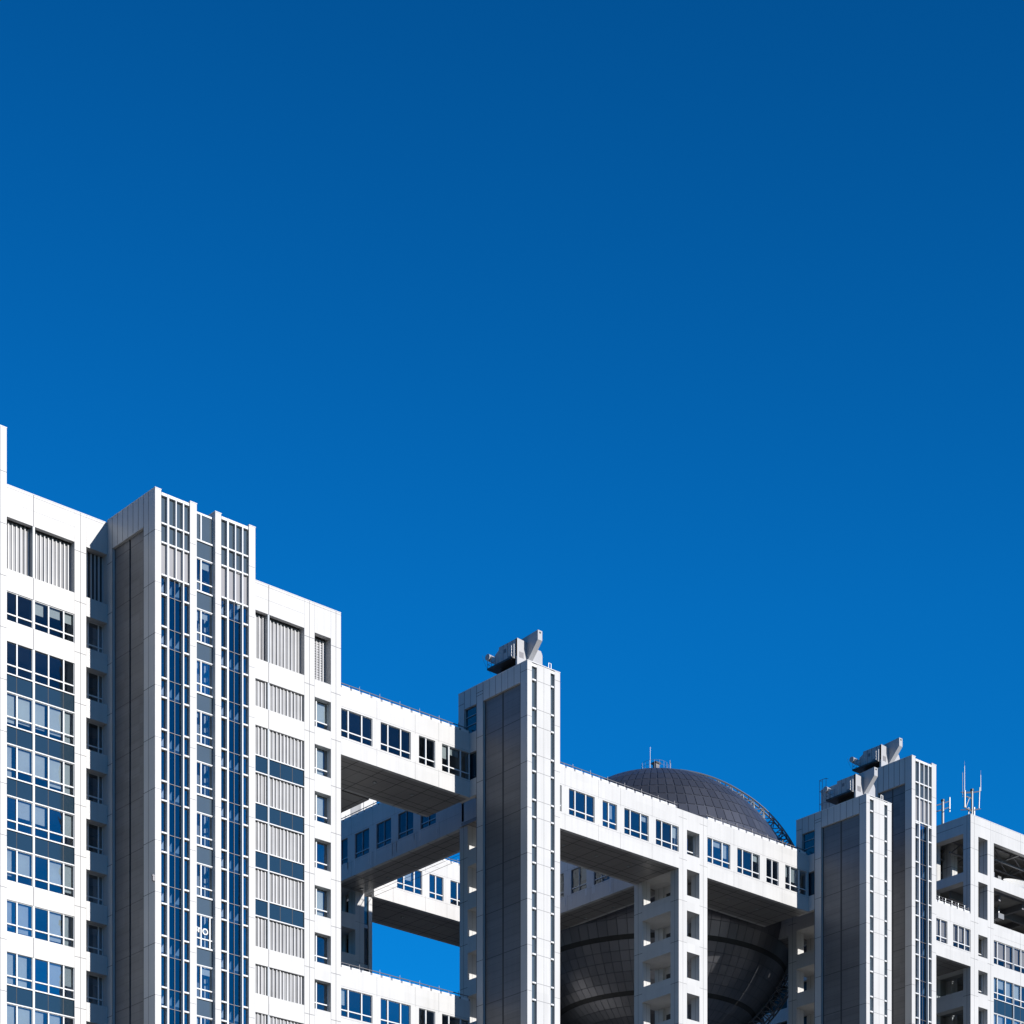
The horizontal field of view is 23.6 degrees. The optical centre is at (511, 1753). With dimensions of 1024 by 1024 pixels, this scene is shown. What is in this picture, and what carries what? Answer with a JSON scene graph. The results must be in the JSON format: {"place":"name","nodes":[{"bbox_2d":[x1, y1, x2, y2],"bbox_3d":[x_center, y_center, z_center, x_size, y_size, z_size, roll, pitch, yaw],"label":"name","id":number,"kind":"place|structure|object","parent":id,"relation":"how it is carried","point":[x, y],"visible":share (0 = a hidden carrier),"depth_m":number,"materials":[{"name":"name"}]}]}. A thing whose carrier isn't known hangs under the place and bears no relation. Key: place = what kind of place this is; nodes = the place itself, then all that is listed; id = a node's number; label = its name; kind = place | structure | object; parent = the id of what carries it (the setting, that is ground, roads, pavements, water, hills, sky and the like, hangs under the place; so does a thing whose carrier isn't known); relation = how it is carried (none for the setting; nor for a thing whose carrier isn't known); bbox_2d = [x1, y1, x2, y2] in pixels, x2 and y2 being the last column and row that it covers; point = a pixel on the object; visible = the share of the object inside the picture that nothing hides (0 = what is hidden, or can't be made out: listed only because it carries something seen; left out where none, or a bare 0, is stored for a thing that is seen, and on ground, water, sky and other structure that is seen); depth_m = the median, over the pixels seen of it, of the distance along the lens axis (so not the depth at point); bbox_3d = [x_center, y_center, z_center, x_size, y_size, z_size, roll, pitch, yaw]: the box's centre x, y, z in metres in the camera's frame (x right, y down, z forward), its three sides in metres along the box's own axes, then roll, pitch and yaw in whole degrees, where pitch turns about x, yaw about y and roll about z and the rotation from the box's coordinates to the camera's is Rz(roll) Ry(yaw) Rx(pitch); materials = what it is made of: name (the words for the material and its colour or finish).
{"place":"outdoors","nodes":[
{"label":"outdoors","id":0,"kind":"place"},
{"bbox_2d":[7,484,340,1023],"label":"office block","id":1,"kind":"structure","parent":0,"point":[56,763],"depth_m":232.30,"materials":[{"name":"grey"}]},
{"bbox_2d":[7,591,31,627],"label":"window","id":2,"kind":"structure","parent":1,"relation":"in","point":[16,615],"depth_m":226.18,"materials":[{"name":"white metal"}]},
{"bbox_2d":[7,1003,31,1023],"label":"window","id":3,"kind":"structure","parent":1,"relation":"in","point":[22,1015],"depth_m":226.63,"materials":[{"name":"white metal"}]},
{"bbox_2d":[7,952,31,988],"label":"window","id":4,"kind":"structure","parent":1,"relation":"in","point":[21,962],"depth_m":226.63,"materials":[{"name":"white glass"}]},
{"bbox_2d":[7,900,31,936],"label":"window","id":5,"kind":"structure","parent":1,"relation":"in","point":[21,925],"depth_m":226.74,"materials":[{"name":"white glass"}]},
{"bbox_2d":[7,848,31,886],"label":"window","id":6,"kind":"structure","parent":1,"relation":"in","point":[22,860],"depth_m":226.74,"materials":[{"name":"blue glass"}]},
{"bbox_2d":[7,796,31,834],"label":"window","id":7,"kind":"structure","parent":1,"relation":"in","point":[22,809],"depth_m":226.85,"materials":[{"name":"white metal"}]},
{"bbox_2d":[7,744,31,782],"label":"window","id":8,"kind":"structure","parent":1,"relation":"in","point":[22,757],"depth_m":226.68,"materials":[{"name":"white glass"}]},
{"bbox_2d":[7,692,31,731],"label":"window","id":9,"kind":"structure","parent":1,"relation":"in","point":[22,706],"depth_m":226.65,"materials":[{"name":"blue glass"}]},
{"bbox_2d":[7,644,31,679],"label":"window","id":10,"kind":"structure","parent":1,"relation":"in","point":[16,666],"depth_m":226.18,"materials":[{"name":"white metal"}]},
{"bbox_2d":[35,601,73,642],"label":"window","id":11,"kind":"structure","parent":1,"relation":"in","point":[51,613],"depth_m":229.07,"materials":[{"name":"white metal"}]},
{"bbox_2d":[35,1010,73,1023],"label":"window","id":12,"kind":"structure","parent":1,"relation":"in","point":[51,1019],"depth_m":228.57,"materials":[{"name":"blue glass"}]},
{"bbox_2d":[35,959,73,998],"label":"window","id":13,"kind":"structure","parent":1,"relation":"in","point":[53,971],"depth_m":229.35,"materials":[{"name":"blue glass"}]},
{"bbox_2d":[35,907,73,947],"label":"window","id":14,"kind":"structure","parent":1,"relation":"in","point":[53,933],"depth_m":229.24,"materials":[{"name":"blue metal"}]},
{"bbox_2d":[35,856,73,897],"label":"window","id":15,"kind":"structure","parent":1,"relation":"in","point":[53,869],"depth_m":229.41,"materials":[{"name":"blue metal"}]},
{"bbox_2d":[35,804,73,846],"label":"window","id":16,"kind":"structure","parent":1,"relation":"in","point":[39,812],"depth_m":228.79,"materials":[{"name":"blue metal"}]},
{"bbox_2d":[35,753,73,795],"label":"window","id":17,"kind":"structure","parent":1,"relation":"in","point":[53,779],"depth_m":229.13,"materials":[{"name":"blue glass"}]},
{"bbox_2d":[35,701,73,744],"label":"window","id":18,"kind":"structure","parent":1,"relation":"in","point":[53,716],"depth_m":229.07,"materials":[{"name":"blue glass"}]},
{"bbox_2d":[35,655,73,693],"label":"window","id":19,"kind":"structure","parent":1,"relation":"in","point":[47,676],"depth_m":229.30,"materials":[{"name":"white metal"}]},
{"bbox_2d":[86,974,102,1005],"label":"window","id":20,"kind":"structure","parent":1,"relation":"in","point":[87,996],"depth_m":232.74,"materials":[{"name":"white metal"}]},
{"bbox_2d":[86,923,102,954],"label":"window","id":21,"kind":"structure","parent":1,"relation":"in","point":[87,946],"depth_m":232.74,"materials":[{"name":"white metal"}]},
{"bbox_2d":[86,873,102,904],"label":"window","id":22,"kind":"structure","parent":1,"relation":"in","point":[87,895],"depth_m":232.74,"materials":[{"name":"white metal"}]},
{"bbox_2d":[86,822,102,854],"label":"window","id":23,"kind":"structure","parent":1,"relation":"in","point":[87,845],"depth_m":232.74,"materials":[{"name":"white metal"}]},
{"bbox_2d":[86,772,102,803],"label":"window","id":24,"kind":"structure","parent":1,"relation":"in","point":[88,773],"depth_m":232.74,"materials":[{"name":"white metal"}]},
{"bbox_2d":[86,721,102,753],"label":"window","id":25,"kind":"structure","parent":1,"relation":"in","point":[98,726],"depth_m":232.74,"materials":[{"name":"white metal"}]},
{"bbox_2d":[86,671,102,703],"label":"window","id":26,"kind":"structure","parent":1,"relation":"in","point":[87,693],"depth_m":232.74,"materials":[{"name":"white metal"}]},
{"bbox_2d":[86,621,102,652],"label":"window","id":27,"kind":"structure","parent":1,"relation":"in","point":[88,622],"depth_m":232.74,"materials":[{"name":"white metal"}]},
{"bbox_2d":[315,981,327,1011],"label":"window","id":28,"kind":"structure","parent":1,"relation":"in","point":[316,1002],"depth_m":249.33,"materials":[{"name":"white metal"}]},
{"bbox_2d":[315,934,327,964],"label":"window","id":29,"kind":"structure","parent":1,"relation":"in","point":[316,935],"depth_m":249.33,"materials":[{"name":"white metal"}]},
{"bbox_2d":[315,887,327,917],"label":"window","id":30,"kind":"structure","parent":1,"relation":"in","point":[319,910],"depth_m":250.00,"materials":[{"name":"blue metal"}]},
{"bbox_2d":[315,840,327,870],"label":"window","id":31,"kind":"structure","parent":1,"relation":"in","point":[316,862],"depth_m":249.33,"materials":[{"name":"white metal"}]},
{"bbox_2d":[315,793,327,823],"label":"window","id":32,"kind":"structure","parent":1,"relation":"in","point":[318,800],"depth_m":250.00,"materials":[{"name":"blue metal"}]},
{"bbox_2d":[315,746,327,776],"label":"window","id":33,"kind":"structure","parent":1,"relation":"in","point":[319,770],"depth_m":250.00,"materials":[{"name":"blue glass"}]},
{"bbox_2d":[315,700,327,729],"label":"window","id":34,"kind":"structure","parent":1,"relation":"in","point":[319,708],"depth_m":250.00,"materials":[{"name":"white metal"}]},
{"bbox_2d":[341,790,368,812],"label":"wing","id":35,"kind":"structure","parent":1,"relation":"attached to","point":[349,800],"depth_m":263.01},
{"bbox_2d":[341,682,469,816],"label":"skybridge","id":36,"kind":"object","parent":1,"relation":"attached to","point":[400,757],"visible":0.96,"depth_m":258.16,"materials":[{"name":"grey"}]},
{"bbox_2d":[341,708,371,745],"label":"window","id":37,"kind":"structure","parent":36,"relation":"in","point":[347,731],"depth_m":252.63,"materials":[{"name":"white metal"}]},
{"bbox_2d":[381,723,409,758],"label":"window","id":38,"kind":"structure","parent":36,"relation":"in","point":[400,730],"depth_m":255.99,"materials":[{"name":"white metal"}]},
{"bbox_2d":[442,744,468,779],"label":"window","id":39,"kind":"structure","parent":36,"relation":"in","point":[451,752],"depth_m":261.16,"materials":[{"name":"white metal"}]},
{"bbox_2d":[341,962,469,1023],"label":"skybridge","id":40,"kind":"object","parent":1,"relation":"attached to","point":[369,998],"visible":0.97,"depth_m":257.07,"materials":[{"name":"grey metal"}]},
{"bbox_2d":[341,988,371,1022],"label":"window","id":41,"kind":"structure","parent":40,"relation":"in","point":[342,991],"depth_m":251.96,"materials":[{"name":"white metal"}]},
{"bbox_2d":[381,998,409,1023],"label":"window","id":42,"kind":"structure","parent":40,"relation":"in","point":[386,1020],"depth_m":255.55,"materials":[{"name":"white metal"}]},
{"bbox_2d":[341,799,375,819],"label":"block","id":43,"kind":"structure","parent":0,"point":[358,807],"depth_m":300.44,"materials":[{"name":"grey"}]},
{"bbox_2d":[458,659,559,1023],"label":"shaft tower","id":44,"kind":"structure","parent":0,"point":[509,718],"depth_m":257.82,"materials":[{"name":"grey metal"}]},
{"bbox_2d":[466,705,475,732],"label":"window","id":45,"kind":"structure","parent":44,"relation":"in","point":[471,711],"depth_m":262.38,"materials":[{"name":"blue glass"}]},
{"bbox_2d":[470,752,475,779],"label":"window","id":46,"kind":"structure","parent":44,"relation":"in","point":[472,756],"depth_m":262.19,"materials":[{"name":"blue glass"}]},
{"bbox_2d":[483,630,550,673],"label":"cleaning machine","id":47,"kind":"object","parent":44,"relation":"on","point":[514,652],"visible":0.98,"depth_m":257.32,"materials":[{"name":"grey metal"}]},
{"bbox_2d":[532,663,536,1023],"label":"slit window","id":48,"kind":"structure","parent":44,"relation":"in","point":[534,666],"depth_m":256.17,"materials":[{"name":"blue glass"}]},
{"bbox_2d":[551,671,554,1023],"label":"slit window","id":49,"kind":"structure","parent":44,"relation":"in","point":[552,672],"depth_m":257.87,"materials":[{"name":"white glass"}]},
{"bbox_2d":[0,0,1023,995],"label":"sky","id":50,"kind":"structure","parent":0,"point":[678,345],"materials":[{"name":"blue"}]},
{"bbox_2d":[819,755,936,1023],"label":"lift tower","id":51,"kind":"structure","parent":0,"point":[906,787],"depth_m":300.96,"materials":[{"name":"white metal"}]},
{"bbox_2d":[847,737,901,773],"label":"cleaning machine","id":52,"kind":"object","parent":51,"relation":"on","point":[880,755],"visible":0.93,"depth_m":303.74,"materials":[{"name":"grey metal"}]},
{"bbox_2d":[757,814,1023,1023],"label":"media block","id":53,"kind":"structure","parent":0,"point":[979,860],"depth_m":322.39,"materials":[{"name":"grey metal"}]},
{"bbox_2d":[936,797,949,823],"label":"aerial mast","id":54,"kind":"object","parent":53,"relation":"on","point":[942,810],"visible":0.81,"depth_m":322.70,"materials":[{"name":"metal"}]},
{"bbox_2d":[936,897,970,976],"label":"skybridge","id":55,"kind":"object","parent":53,"relation":"attached to","point":[953,927],"visible":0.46,"depth_m":316.62,"materials":[{"name":"grey"}]},
{"bbox_2d":[936,918,946,943],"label":"window","id":56,"kind":"structure","parent":55,"relation":"in","point":[941,924],"depth_m":314.75,"materials":[{"name":"white metal"}]},
{"bbox_2d":[953,924,969,951],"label":"window","id":57,"kind":"structure","parent":55,"relation":"in","point":[959,931],"depth_m":317.65,"materials":[{"name":"white metal"}]},
{"bbox_2d":[961,761,980,814],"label":"aerial mast","id":58,"kind":"object","parent":53,"relation":"on","point":[972,810],"visible":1,"depth_m":319.48,"materials":[{"name":"metal"}]},
{"bbox_2d":[994,941,1012,969],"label":"window","id":59,"kind":"structure","parent":53,"relation":"in","point":[999,948],"depth_m":323.36,"materials":[{"name":"white metal"}]},
{"bbox_2d":[994,978,1012,1003],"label":"window","id":60,"kind":"structure","parent":53,"relation":"in","point":[999,984],"depth_m":323.36,"materials":[{"name":"white metal"}]},
{"bbox_2d":[1003,878,1023,887],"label":"parabolic dish","id":61,"kind":"object","parent":53,"relation":"attached to","point":[1019,883],"visible":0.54,"depth_m":330.24,"materials":[{"name":"white metal"}]},
{"bbox_2d":[1014,948,1023,972],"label":"window","id":62,"kind":"structure","parent":53,"relation":"in","point":[1021,954],"depth_m":325.58,"materials":[{"name":"white metal"}]},
{"bbox_2d":[1014,984,1023,1006],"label":"window","id":63,"kind":"structure","parent":53,"relation":"in","point":[1016,989],"depth_m":325.50,"materials":[{"name":"white metal"}]},
{"bbox_3d":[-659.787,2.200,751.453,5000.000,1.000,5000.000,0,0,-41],"label":"ground","id":64,"kind":"structure","parent":0,"visible":0},
{"bbox_2d":[0,425,6,1023],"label":"corner tower","id":65,"kind":"structure","parent":64,"relation":"on","point":[3,724],"depth_m":225.18,"materials":[{"name":"white metal"}]},
{"bbox_2d":[107,487,255,1023],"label":"lift tower","id":66,"kind":"structure","parent":64,"relation":"on","point":[180,761],"depth_m":230.23,"materials":[{"name":"white concrete"}]},
{"bbox_2d":[197,513,212,544],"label":"window","id":67,"kind":"structure","parent":66,"relation":"in","point":[204,524],"depth_m":230.48,"materials":[{"name":"blue glass"}]},
{"bbox_2d":[197,965,212,999],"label":"window","id":68,"kind":"structure","parent":66,"relation":"in","point":[206,972],"depth_m":230.59,"materials":[{"name":"white metal"}]},
{"bbox_2d":[197,914,212,949],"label":"window","id":69,"kind":"structure","parent":66,"relation":"in","point":[201,916],"depth_m":230.59,"materials":[{"name":"white metal"}]},
{"bbox_2d":[197,863,212,898],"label":"window","id":70,"kind":"structure","parent":66,"relation":"in","point":[200,887],"depth_m":230.14,"materials":[{"name":"white metal"}]},
{"bbox_2d":[197,813,212,847],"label":"window","id":71,"kind":"structure","parent":66,"relation":"in","point":[200,836],"depth_m":230.14,"materials":[{"name":"white metal"}]},
{"bbox_2d":[197,762,212,797],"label":"window","id":72,"kind":"structure","parent":66,"relation":"in","point":[200,785],"depth_m":230.14,"materials":[{"name":"white metal"}]},
{"bbox_2d":[197,711,212,746],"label":"window","id":73,"kind":"structure","parent":66,"relation":"in","point":[200,734],"depth_m":230.14,"materials":[{"name":"white metal"}]},
{"bbox_2d":[197,660,212,695],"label":"window","id":74,"kind":"structure","parent":66,"relation":"in","point":[201,662],"depth_m":230.14,"materials":[{"name":"white metal"}]},
{"bbox_2d":[197,609,212,645],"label":"window","id":75,"kind":"structure","parent":66,"relation":"in","point":[203,616],"depth_m":230.33,"materials":[{"name":"white metal"}]},
{"bbox_2d":[197,558,212,594],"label":"window","id":76,"kind":"structure","parent":66,"relation":"in","point":[203,566],"depth_m":230.59,"materials":[{"name":"white metal"}]},
{"bbox_2d":[341,887,363,970],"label":"frame column","id":77,"kind":"structure","parent":64,"relation":"on","point":[352,925],"depth_m":290.89,"materials":[{"name":"grey"}]},
{"bbox_2d":[347,896,371,972],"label":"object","id":78,"kind":"object","parent":77,"relation":"attached to","point":[367,932],"visible":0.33,"depth_m":292.49,"materials":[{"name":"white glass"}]},
{"bbox_2d":[341,801,459,894],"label":"skybridge","id":79,"kind":"object","parent":77,"relation":"attached to","point":[382,844],"visible":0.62,"depth_m":282.16,"materials":[{"name":"grey"}]},
{"bbox_2d":[460,825,475,1023],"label":"frame column","id":80,"kind":"structure","parent":64,"relation":"on","point":[467,910],"depth_m":270.17,"materials":[{"name":"grey"}]},
{"bbox_2d":[459,762,678,884],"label":"skybridge","id":81,"kind":"object","parent":80,"relation":"attached to","point":[618,832],"visible":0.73,"depth_m":278.25,"materials":[{"name":"grey"}]},
{"bbox_2d":[569,789,593,822],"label":"window","id":82,"kind":"structure","parent":81,"relation":"in","point":[585,795],"depth_m":273.43,"materials":[{"name":"white metal"}]},
{"bbox_2d":[603,801,615,829],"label":"window","id":83,"kind":"structure","parent":81,"relation":"in","point":[609,807],"depth_m":276.32,"materials":[{"name":"white metal"}]},
{"bbox_2d":[624,808,647,840],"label":"window","id":84,"kind":"structure","parent":81,"relation":"in","point":[641,818],"depth_m":279.09,"materials":[{"name":"white metal"}]},
{"bbox_2d":[656,820,677,850],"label":"window","id":85,"kind":"structure","parent":81,"relation":"in","point":[672,830],"depth_m":282.32,"materials":[{"name":"white metal"}]},
{"bbox_2d":[634,809,706,1023],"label":"frame column","id":86,"kind":"structure","parent":64,"relation":"on","point":[671,912],"depth_m":285.65,"materials":[{"name":"grey concrete"}]},
{"bbox_2d":[560,861,654,930],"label":"skybridge","id":87,"kind":"object","parent":86,"relation":"attached to","point":[589,895],"visible":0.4,"depth_m":296.24,"materials":[{"name":"grey"}]},
{"bbox_2d":[572,867,585,890],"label":"window","id":88,"kind":"structure","parent":87,"relation":"in","point":[583,870],"depth_m":295.86,"materials":[{"name":"grey metal"}]},
{"bbox_2d":[788,912,813,1023],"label":"frame column","id":89,"kind":"structure","parent":64,"relation":"on","point":[800,968],"depth_m":305.62,"materials":[{"name":"grey"}]},
{"bbox_2d":[778,919,806,951],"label":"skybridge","id":90,"kind":"object","parent":89,"relation":"attached to","point":[783,936],"visible":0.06,"depth_m":307.15,"materials":[{"name":"grey"}]},
{"bbox_2d":[796,793,891,1023],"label":"shaft tower","id":91,"kind":"structure","parent":64,"relation":"on","point":[847,845],"depth_m":293.53,"materials":[{"name":"grey concrete"}]},
{"bbox_2d":[688,814,808,926],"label":"skybridge","id":92,"kind":"object","parent":91,"relation":"attached to","point":[757,879],"visible":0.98,"depth_m":293.63,"materials":[{"name":"grey"}]},
{"bbox_2d":[707,837,729,868],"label":"window","id":93,"kind":"structure","parent":92,"relation":"in","point":[713,844],"depth_m":287.88,"materials":[{"name":"white metal"}]},
{"bbox_2d":[737,848,758,878],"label":"window","id":94,"kind":"structure","parent":92,"relation":"in","point":[753,858],"depth_m":291.28,"materials":[{"name":"white metal"}]},
{"bbox_2d":[785,865,805,894],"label":"window","id":95,"kind":"structure","parent":92,"relation":"in","point":[792,873],"depth_m":296.44,"materials":[{"name":"white metal"}]},
{"bbox_2d":[803,831,813,854],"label":"window","id":96,"kind":"structure","parent":91,"relation":"in","point":[810,835],"depth_m":297.97,"materials":[{"name":"blue glass"}]},
{"bbox_2d":[809,872,813,895],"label":"window","id":97,"kind":"structure","parent":91,"relation":"in","point":[811,875],"depth_m":297.75,"materials":[{"name":"black glass"}]},
{"bbox_2d":[821,767,882,804],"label":"cleaning machine","id":98,"kind":"object","parent":91,"relation":"on","point":[851,787],"visible":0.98,"depth_m":292.99,"materials":[{"name":"grey metal"}]},
{"bbox_2d":[870,797,873,1023],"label":"slit window","id":99,"kind":"structure","parent":91,"relation":"in","point":[871,798],"depth_m":291.78,"materials":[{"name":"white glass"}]},
{"bbox_2d":[884,802,886,1023],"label":"slit window","id":100,"kind":"structure","parent":91,"relation":"in","point":[885,804],"depth_m":293.49,"materials":[{"name":"white glass"}]},
{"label":"frame column","id":101,"kind":"object","parent":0,"visible":0},
{"bbox_2d":[347,858,459,946],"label":"skybridge","id":102,"kind":"object","parent":101,"relation":"attached to","point":[426,905],"visible":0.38,"depth_m":299.79,"materials":[{"name":"grey concrete"}]},
{"bbox_2d":[397,870,421,894],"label":"window","id":103,"kind":"structure","parent":102,"relation":"in","point":[408,878],"depth_m":296.59,"materials":[{"name":"white metal"}]},
{"bbox_2d":[560,759,806,1023],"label":"observation sphere","id":104,"kind":"object","parent":101,"relation":"on","point":[747,968],"visible":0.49,"depth_m":305.05,"materials":[{"name":"grey metal"}]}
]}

